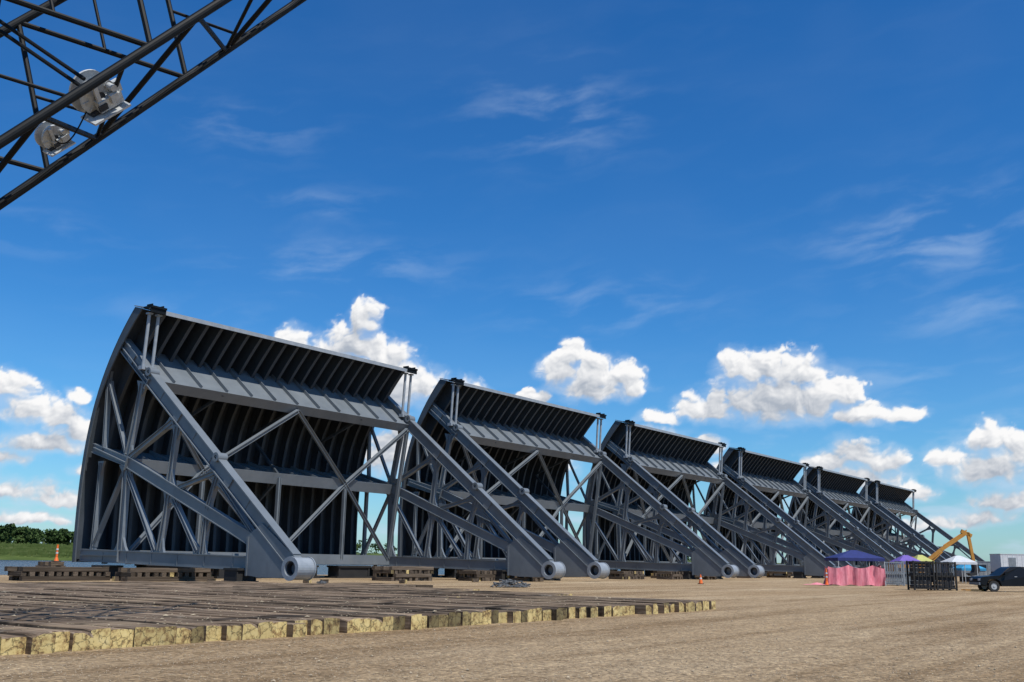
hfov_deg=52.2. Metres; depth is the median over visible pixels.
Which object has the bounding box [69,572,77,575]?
crib timber
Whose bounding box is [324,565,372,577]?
support stand
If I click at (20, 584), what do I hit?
crane mat
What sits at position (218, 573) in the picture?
support stand
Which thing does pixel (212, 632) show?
mat timber
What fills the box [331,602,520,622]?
mat timber
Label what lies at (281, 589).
mat timber
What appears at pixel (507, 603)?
mat timber
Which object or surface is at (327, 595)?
mat timber
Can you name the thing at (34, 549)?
marsh reeds
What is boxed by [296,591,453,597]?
mat timber
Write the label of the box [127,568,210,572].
crib timber
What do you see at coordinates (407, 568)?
crib timber
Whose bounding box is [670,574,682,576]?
crib timber
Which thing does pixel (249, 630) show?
mat timber
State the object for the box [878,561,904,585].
steel rack
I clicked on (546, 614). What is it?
mat timber
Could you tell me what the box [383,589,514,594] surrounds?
mat timber
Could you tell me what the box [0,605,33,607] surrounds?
mat timber
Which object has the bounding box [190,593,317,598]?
mat timber
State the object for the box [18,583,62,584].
crane mat
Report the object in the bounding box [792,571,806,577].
support stand
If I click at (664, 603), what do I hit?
mat timber
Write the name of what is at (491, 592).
mat timber
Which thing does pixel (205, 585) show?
crane mat
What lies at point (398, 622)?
mat timber
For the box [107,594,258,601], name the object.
mat timber
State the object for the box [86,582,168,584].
crane mat
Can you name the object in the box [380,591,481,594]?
mat timber
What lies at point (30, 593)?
mat timber
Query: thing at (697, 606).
mat timber
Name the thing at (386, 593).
mat timber
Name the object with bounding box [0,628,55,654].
mat timber
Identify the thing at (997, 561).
office trailer
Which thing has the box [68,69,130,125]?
floodlight
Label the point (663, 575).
crib timber
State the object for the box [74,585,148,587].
crane mat
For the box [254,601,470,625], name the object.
mat timber
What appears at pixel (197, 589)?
mat timber
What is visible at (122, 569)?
crib timber
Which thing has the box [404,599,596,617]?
mat timber
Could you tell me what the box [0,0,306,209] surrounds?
crane boom
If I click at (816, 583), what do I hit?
crumpled cloth
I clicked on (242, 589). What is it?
mat timber
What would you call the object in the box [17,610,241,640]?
mat timber
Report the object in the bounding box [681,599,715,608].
mat timber
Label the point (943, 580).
steel rack
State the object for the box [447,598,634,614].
mat timber
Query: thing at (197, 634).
mat timber
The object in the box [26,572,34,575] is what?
crib timber
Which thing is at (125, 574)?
crib timber
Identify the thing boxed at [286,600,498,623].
mat timber
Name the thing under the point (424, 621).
mat timber
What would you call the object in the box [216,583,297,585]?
crane mat
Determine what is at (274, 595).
mat timber
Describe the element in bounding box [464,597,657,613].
mat timber
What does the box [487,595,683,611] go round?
mat timber
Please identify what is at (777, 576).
crib timber
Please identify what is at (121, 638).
mat timber
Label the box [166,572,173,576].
crib timber
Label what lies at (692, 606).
mat timber
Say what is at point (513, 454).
radial gate
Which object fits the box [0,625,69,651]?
mat timber
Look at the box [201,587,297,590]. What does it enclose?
mat timber
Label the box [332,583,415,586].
crane mat
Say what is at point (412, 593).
mat timber
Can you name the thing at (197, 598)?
mat timber
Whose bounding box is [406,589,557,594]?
mat timber
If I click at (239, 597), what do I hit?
mat timber
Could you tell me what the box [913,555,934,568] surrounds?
canopy tent
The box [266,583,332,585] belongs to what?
crane mat
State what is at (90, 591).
mat timber
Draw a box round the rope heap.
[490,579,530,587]
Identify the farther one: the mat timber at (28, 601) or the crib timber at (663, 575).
the crib timber at (663, 575)
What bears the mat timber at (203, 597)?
on the ground
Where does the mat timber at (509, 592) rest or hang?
on the ground
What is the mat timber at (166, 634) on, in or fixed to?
on the ground
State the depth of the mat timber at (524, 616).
29.85 m
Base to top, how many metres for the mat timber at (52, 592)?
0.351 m
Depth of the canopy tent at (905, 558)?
118.98 m
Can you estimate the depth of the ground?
20.98 m
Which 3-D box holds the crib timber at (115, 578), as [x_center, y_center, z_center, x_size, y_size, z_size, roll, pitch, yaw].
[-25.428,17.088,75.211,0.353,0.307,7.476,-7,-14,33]
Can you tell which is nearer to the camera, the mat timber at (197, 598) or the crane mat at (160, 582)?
the mat timber at (197, 598)
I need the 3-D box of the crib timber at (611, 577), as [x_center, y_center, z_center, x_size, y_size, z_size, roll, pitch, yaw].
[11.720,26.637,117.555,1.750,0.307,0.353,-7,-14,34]
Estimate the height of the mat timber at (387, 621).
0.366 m
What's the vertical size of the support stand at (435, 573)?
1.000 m
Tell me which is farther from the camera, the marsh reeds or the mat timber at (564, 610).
the marsh reeds
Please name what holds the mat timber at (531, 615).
on the ground
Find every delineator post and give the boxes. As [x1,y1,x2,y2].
[53,544,60,561]
[823,569,830,585]
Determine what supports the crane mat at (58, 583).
on the ground
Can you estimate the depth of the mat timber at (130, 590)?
44.88 m
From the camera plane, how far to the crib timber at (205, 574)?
77.07 m
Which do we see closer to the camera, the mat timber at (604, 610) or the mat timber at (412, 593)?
the mat timber at (604, 610)
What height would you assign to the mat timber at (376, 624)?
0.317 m
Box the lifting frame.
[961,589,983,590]
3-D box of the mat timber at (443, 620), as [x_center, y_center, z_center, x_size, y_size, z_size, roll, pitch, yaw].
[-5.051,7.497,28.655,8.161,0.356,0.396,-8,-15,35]
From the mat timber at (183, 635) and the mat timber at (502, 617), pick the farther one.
the mat timber at (502, 617)
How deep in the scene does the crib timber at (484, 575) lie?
92.80 m
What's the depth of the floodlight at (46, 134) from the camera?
17.62 m
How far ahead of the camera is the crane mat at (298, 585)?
61.43 m
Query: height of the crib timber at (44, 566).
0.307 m
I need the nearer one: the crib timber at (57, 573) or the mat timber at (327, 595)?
the mat timber at (327, 595)
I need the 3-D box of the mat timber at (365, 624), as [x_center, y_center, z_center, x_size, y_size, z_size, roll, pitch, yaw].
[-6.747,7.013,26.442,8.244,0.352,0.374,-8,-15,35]
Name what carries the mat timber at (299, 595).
on the ground
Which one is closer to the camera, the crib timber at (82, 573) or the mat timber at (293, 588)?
the mat timber at (293, 588)
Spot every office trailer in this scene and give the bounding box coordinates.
[954,561,990,581]
[989,554,1023,571]
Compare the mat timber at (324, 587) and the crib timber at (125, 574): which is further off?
the crib timber at (125, 574)
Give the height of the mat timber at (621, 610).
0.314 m
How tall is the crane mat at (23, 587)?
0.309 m
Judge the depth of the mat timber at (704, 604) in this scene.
40.03 m
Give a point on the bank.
(10, 557)
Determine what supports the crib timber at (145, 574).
on the crib timber at (166, 578)
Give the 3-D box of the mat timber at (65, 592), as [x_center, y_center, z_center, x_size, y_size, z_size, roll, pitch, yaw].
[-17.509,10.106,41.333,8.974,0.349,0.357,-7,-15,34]
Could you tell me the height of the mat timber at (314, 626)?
0.346 m
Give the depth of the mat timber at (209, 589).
47.80 m
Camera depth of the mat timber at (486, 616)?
28.86 m
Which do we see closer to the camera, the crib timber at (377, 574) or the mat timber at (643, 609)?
the mat timber at (643, 609)
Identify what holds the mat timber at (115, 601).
on the ground
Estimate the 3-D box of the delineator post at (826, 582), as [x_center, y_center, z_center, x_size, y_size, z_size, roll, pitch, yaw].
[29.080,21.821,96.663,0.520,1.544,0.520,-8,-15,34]
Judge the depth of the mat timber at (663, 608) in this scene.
35.70 m
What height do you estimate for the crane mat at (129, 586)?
0.310 m
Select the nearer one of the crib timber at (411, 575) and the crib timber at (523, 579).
the crib timber at (411, 575)
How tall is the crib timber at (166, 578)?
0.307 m
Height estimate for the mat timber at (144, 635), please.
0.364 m
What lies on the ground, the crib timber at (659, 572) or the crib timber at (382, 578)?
the crib timber at (382, 578)
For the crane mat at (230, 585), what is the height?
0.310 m
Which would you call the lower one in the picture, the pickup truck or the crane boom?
the pickup truck
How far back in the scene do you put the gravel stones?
18.42 m
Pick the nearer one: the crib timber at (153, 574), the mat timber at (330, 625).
the mat timber at (330, 625)
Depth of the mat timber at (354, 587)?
55.53 m
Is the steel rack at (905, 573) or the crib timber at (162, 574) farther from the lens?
the steel rack at (905, 573)
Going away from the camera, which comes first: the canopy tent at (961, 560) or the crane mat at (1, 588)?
the crane mat at (1, 588)
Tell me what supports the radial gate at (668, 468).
on the support stand
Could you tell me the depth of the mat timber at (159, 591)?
44.23 m
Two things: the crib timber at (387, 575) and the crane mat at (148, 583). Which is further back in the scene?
the crib timber at (387, 575)
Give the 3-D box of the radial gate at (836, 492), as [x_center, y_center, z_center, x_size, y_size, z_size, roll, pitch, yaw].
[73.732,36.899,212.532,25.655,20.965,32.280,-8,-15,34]
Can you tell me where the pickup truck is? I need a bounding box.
[969,567,1023,591]
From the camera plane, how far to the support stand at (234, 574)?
70.83 m
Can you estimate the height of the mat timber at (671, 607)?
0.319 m
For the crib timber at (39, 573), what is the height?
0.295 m
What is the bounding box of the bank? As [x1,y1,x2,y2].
[0,553,784,563]
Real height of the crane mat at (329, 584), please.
0.309 m
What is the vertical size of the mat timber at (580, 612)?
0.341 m
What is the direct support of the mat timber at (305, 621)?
on the ground
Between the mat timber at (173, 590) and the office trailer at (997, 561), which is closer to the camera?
the mat timber at (173, 590)
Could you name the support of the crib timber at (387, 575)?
on the crib timber
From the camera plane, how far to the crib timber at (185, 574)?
75.49 m
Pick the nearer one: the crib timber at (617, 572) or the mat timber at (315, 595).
the mat timber at (315, 595)
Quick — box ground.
[0,575,1023,681]
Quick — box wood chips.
[0,588,681,629]
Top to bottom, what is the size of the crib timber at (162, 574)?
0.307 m
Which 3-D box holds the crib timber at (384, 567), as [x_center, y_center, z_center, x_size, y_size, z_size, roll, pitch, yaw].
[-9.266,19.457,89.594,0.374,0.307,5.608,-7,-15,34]
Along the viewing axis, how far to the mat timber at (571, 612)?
32.88 m
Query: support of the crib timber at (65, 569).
on the crib timber at (30, 573)
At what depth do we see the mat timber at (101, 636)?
18.82 m
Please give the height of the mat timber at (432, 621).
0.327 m
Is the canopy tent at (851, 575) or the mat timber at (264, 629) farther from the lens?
the canopy tent at (851, 575)
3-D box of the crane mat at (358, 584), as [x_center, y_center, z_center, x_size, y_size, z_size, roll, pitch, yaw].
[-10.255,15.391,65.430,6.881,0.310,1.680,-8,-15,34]
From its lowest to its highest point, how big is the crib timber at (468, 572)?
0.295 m
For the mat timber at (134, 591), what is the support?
on the ground
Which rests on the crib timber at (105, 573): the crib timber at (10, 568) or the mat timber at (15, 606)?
the crib timber at (10, 568)
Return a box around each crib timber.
[4,566,16,570]
[8,571,25,575]
[19,576,109,580]
[20,567,108,571]
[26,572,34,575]
[35,572,44,575]
[36,565,55,566]
[44,572,53,575]
[48,562,63,565]
[54,572,61,575]
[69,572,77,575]
[78,572,86,575]
[101,572,109,575]
[112,576,120,580]
[115,572,134,576]
[118,568,126,571]
[124,577,213,580]
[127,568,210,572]
[135,572,141,576]
[140,572,149,576]
[150,572,158,576]
[156,572,166,576]
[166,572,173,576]
[174,572,182,576]
[181,572,188,576]
[188,572,195,576]
[196,572,210,576]
[372,566,379,569]
[372,577,393,580]
[373,570,393,573]
[373,573,382,576]
[380,566,425,569]
[383,573,392,576]
[389,566,433,569]
[393,574,431,576]
[458,577,478,580]
[459,571,477,573]
[474,574,494,577]
[509,578,529,581]
[609,576,623,578]
[610,571,624,573]
[619,574,643,576]
[656,574,669,576]
[657,571,671,573]
[657,577,673,579]
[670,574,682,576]
[767,571,786,573]
[767,575,787,577]
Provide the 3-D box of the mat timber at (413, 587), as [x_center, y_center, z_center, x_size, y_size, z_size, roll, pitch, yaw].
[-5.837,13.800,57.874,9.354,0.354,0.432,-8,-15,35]
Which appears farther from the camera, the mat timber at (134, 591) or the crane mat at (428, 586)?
the crane mat at (428, 586)
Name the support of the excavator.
on the ground
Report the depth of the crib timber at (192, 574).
75.92 m
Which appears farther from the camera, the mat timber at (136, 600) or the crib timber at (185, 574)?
the crib timber at (185, 574)
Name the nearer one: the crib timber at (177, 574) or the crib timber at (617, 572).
the crib timber at (177, 574)
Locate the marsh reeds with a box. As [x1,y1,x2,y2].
[0,542,72,557]
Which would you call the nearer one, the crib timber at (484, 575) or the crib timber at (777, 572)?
the crib timber at (484, 575)
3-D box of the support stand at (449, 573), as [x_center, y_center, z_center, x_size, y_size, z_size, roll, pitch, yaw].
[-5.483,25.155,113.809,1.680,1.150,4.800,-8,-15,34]
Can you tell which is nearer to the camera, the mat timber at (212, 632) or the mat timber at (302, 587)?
the mat timber at (212, 632)
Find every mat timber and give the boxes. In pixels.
[0,590,103,595]
[0,591,95,595]
[0,597,157,605]
[0,599,115,605]
[0,601,85,606]
[0,603,56,606]
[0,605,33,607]
[0,610,221,640]
[0,612,203,642]
[0,613,176,645]
[0,615,156,646]
[0,619,133,648]
[0,620,110,649]
[0,624,93,650]
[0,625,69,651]
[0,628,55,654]
[0,634,26,655]
[5,589,129,594]
[10,589,122,594]
[13,608,257,639]
[17,596,177,605]
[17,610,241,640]
[34,607,272,638]
[43,588,168,593]
[43,596,180,603]
[51,607,286,637]
[55,590,128,593]
[55,595,225,603]
[62,596,188,603]
[68,606,307,634]
[76,595,223,602]
[79,588,189,593]
[82,589,184,593]
[83,606,321,634]
[92,588,208,593]
[100,588,232,593]
[104,595,239,602]
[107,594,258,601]
[117,606,339,634]
[119,605,360,632]
[122,588,225,592]
[130,593,272,600]
[132,588,232,592]
[133,595,271,601]
[152,606,370,631]
[153,587,258,591]
[160,588,242,591]
[160,604,393,630]
[161,587,263,591]
[161,594,311,600]
[163,606,382,631]
[173,587,294,591]
[176,604,404,629]
[176,626,190,643]
[189,587,295,591]
[189,603,421,629]
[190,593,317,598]
[190,594,312,599]
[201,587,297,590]
[209,593,348,598]
[215,587,300,590]
[224,587,323,590]
[226,603,447,626]
[229,604,438,627]
[233,586,357,590]
[233,592,389,598]
[234,593,362,598]
[234,602,460,626]
[248,592,407,598]
[250,586,367,590]
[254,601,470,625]
[260,586,359,589]
[265,592,399,597]
[272,600,490,624]
[275,586,379,589]
[278,585,400,589]
[281,591,441,597]
[282,592,419,597]
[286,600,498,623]
[286,622,305,636]
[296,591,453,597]
[311,601,527,622]
[312,599,534,621]
[313,586,405,589]
[318,598,541,620]
[320,591,460,596]
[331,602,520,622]
[333,585,465,589]
[343,591,475,596]
[348,585,475,589]
[355,599,566,618]
[356,586,461,589]
[365,599,574,618]
[368,590,490,594]
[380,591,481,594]
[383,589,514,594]
[400,598,597,616]
[400,599,585,617]
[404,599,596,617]
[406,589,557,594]
[408,597,610,616]
[414,588,571,595]
[416,589,566,594]
[422,615,426,627]
[428,590,556,594]
[438,598,619,615]
[439,598,629,614]
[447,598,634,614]
[448,597,651,614]
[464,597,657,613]
[469,612,481,624]
[475,595,668,605]
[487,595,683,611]
[498,611,506,622]
[512,595,694,611]
[515,594,706,609]
[542,608,562,620]
[542,609,550,620]
[619,606,624,615]
[638,600,690,611]
[645,599,700,610]
[657,604,668,612]
[669,604,674,611]
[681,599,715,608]
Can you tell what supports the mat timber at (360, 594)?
on the ground
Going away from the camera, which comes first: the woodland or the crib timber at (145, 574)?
the crib timber at (145, 574)
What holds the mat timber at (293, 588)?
on the ground
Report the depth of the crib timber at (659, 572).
122.85 m
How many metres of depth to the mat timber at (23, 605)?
28.44 m
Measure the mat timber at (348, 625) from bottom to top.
0.350 m
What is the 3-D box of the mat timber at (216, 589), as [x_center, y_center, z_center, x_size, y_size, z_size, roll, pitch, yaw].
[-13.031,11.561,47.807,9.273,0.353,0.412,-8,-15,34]
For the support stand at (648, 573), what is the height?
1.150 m
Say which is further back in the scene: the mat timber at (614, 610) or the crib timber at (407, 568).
the crib timber at (407, 568)
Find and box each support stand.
[91,565,123,578]
[134,564,191,567]
[211,569,259,578]
[223,568,258,581]
[313,565,319,577]
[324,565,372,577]
[431,568,439,577]
[442,569,466,577]
[490,570,508,580]
[544,578,560,580]
[620,569,645,576]
[645,570,653,576]
[678,571,695,578]
[769,571,783,575]
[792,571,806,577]
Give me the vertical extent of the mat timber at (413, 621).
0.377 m
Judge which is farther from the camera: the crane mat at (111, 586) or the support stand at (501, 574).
the support stand at (501, 574)
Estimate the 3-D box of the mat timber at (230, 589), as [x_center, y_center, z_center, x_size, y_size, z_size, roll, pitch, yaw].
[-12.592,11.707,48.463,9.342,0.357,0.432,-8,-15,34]
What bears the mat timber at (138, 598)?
on the ground
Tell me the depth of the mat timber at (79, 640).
18.21 m
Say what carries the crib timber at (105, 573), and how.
on the crib timber
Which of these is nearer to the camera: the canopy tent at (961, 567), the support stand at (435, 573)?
the support stand at (435, 573)
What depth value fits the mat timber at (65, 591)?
42.20 m
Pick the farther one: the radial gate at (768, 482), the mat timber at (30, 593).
the radial gate at (768, 482)
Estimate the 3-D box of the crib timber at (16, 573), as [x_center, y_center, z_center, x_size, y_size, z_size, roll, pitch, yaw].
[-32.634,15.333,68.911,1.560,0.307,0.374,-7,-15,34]
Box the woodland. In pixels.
[0,523,690,560]
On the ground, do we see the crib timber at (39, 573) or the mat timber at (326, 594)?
the mat timber at (326, 594)
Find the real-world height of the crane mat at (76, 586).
0.309 m
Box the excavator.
[888,529,979,581]
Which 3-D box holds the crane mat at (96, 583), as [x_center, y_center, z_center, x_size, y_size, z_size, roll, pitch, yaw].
[-23.588,13.864,59.146,6.970,0.309,1.680,-8,-15,35]
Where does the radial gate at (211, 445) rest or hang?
on the support stand at (234, 574)
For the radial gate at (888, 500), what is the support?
on the support stand
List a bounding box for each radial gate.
[72,303,565,580]
[397,377,738,578]
[583,420,839,577]
[702,447,895,570]
[788,466,954,574]
[849,480,984,567]
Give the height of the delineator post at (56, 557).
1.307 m
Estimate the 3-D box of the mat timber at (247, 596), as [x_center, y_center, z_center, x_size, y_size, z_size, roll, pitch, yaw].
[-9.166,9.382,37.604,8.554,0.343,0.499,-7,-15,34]
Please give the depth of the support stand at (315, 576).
95.40 m
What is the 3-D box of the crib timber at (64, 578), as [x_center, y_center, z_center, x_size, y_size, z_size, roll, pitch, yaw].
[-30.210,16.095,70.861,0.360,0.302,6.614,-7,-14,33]
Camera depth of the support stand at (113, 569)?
79.73 m
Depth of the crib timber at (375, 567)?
87.97 m
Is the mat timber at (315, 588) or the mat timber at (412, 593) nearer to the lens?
the mat timber at (412, 593)
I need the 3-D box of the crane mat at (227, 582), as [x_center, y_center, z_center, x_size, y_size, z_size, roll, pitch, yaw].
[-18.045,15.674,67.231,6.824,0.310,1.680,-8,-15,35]
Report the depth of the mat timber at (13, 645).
17.32 m
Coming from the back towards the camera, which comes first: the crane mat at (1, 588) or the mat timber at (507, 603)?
the crane mat at (1, 588)
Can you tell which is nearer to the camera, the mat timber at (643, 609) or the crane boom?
the crane boom
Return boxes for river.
[0,560,644,574]
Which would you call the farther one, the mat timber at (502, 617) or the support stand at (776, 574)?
the support stand at (776, 574)
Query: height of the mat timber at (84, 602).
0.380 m
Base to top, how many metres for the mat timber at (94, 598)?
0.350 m
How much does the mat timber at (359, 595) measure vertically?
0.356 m
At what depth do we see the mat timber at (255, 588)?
50.62 m
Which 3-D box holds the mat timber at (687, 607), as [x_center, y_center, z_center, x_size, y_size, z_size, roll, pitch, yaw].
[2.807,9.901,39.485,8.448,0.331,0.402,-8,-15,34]
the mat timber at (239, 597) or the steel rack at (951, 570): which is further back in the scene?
the steel rack at (951, 570)
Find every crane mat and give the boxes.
[0,583,43,585]
[0,586,55,589]
[0,587,40,589]
[1,585,86,588]
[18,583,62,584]
[24,582,94,584]
[34,585,121,588]
[50,582,142,584]
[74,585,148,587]
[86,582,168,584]
[98,585,172,587]
[121,582,177,584]
[123,581,200,583]
[136,585,200,587]
[149,581,215,583]
[166,585,224,586]
[172,581,245,583]
[178,584,232,586]
[187,581,271,583]
[202,584,259,586]
[213,581,283,583]
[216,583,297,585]
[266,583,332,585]
[266,584,313,585]
[284,583,380,585]
[319,583,397,586]
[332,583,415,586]
[341,582,432,587]
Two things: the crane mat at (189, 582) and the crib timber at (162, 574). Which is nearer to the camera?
the crane mat at (189, 582)
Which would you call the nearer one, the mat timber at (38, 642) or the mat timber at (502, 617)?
the mat timber at (38, 642)
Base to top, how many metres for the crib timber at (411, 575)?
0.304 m
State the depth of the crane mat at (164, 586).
55.33 m
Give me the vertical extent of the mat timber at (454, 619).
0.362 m
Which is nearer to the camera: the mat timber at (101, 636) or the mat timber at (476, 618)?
the mat timber at (101, 636)
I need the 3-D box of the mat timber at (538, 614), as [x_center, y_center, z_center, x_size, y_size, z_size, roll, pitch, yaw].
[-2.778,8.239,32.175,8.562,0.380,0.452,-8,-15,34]
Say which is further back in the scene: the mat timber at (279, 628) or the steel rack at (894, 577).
the steel rack at (894, 577)
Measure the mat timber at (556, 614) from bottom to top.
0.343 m
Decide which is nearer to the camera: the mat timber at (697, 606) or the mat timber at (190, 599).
the mat timber at (190, 599)
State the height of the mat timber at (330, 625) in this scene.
0.371 m
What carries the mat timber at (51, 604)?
on the ground
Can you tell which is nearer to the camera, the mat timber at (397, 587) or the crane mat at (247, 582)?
the mat timber at (397, 587)
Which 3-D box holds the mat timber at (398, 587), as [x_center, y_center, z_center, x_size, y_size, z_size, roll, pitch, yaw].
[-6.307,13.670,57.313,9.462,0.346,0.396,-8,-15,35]
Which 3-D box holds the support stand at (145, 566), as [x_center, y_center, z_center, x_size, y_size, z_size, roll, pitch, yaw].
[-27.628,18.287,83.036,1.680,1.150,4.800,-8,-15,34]
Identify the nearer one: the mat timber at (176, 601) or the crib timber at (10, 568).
the mat timber at (176, 601)
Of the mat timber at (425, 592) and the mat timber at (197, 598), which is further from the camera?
the mat timber at (425, 592)
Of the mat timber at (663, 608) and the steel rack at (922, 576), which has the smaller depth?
the mat timber at (663, 608)
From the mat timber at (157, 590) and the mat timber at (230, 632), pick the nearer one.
the mat timber at (230, 632)
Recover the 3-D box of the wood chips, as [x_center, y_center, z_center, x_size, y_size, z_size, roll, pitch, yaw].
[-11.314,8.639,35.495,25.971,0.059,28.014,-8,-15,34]
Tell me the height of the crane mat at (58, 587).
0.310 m
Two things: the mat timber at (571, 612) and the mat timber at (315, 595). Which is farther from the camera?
the mat timber at (315, 595)
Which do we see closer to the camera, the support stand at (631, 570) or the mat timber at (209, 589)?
the mat timber at (209, 589)
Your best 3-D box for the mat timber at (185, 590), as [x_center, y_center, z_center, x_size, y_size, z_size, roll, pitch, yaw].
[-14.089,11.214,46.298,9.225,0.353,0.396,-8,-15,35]
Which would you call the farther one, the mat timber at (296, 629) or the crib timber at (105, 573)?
the crib timber at (105, 573)
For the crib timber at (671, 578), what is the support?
on the ground
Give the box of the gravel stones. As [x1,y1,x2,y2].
[0,606,1023,681]
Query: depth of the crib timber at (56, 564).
80.86 m
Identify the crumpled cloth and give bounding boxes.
[803,582,824,584]
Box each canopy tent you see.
[823,550,885,585]
[890,555,919,569]
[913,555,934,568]
[940,556,977,581]
[953,565,985,582]
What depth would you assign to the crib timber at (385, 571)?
87.12 m
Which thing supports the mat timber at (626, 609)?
on the ground
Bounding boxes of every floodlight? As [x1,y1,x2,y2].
[34,121,75,156]
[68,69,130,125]
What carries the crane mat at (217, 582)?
on the ground
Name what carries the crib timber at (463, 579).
on the ground
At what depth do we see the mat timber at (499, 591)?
48.72 m
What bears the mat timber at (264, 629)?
on the ground
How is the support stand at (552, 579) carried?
on the ground
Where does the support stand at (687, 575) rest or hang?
on the ground
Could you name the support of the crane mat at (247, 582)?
on the ground
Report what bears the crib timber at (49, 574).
on the crib timber
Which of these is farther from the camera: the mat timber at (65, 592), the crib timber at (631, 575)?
the crib timber at (631, 575)
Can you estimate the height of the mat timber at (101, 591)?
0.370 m
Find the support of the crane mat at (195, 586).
on the ground
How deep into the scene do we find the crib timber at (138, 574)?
72.25 m
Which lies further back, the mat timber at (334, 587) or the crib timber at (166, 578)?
the crib timber at (166, 578)
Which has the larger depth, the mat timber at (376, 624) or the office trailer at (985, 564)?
the office trailer at (985, 564)
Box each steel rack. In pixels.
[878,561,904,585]
[895,561,917,585]
[906,561,935,590]
[929,562,957,590]
[940,562,954,589]

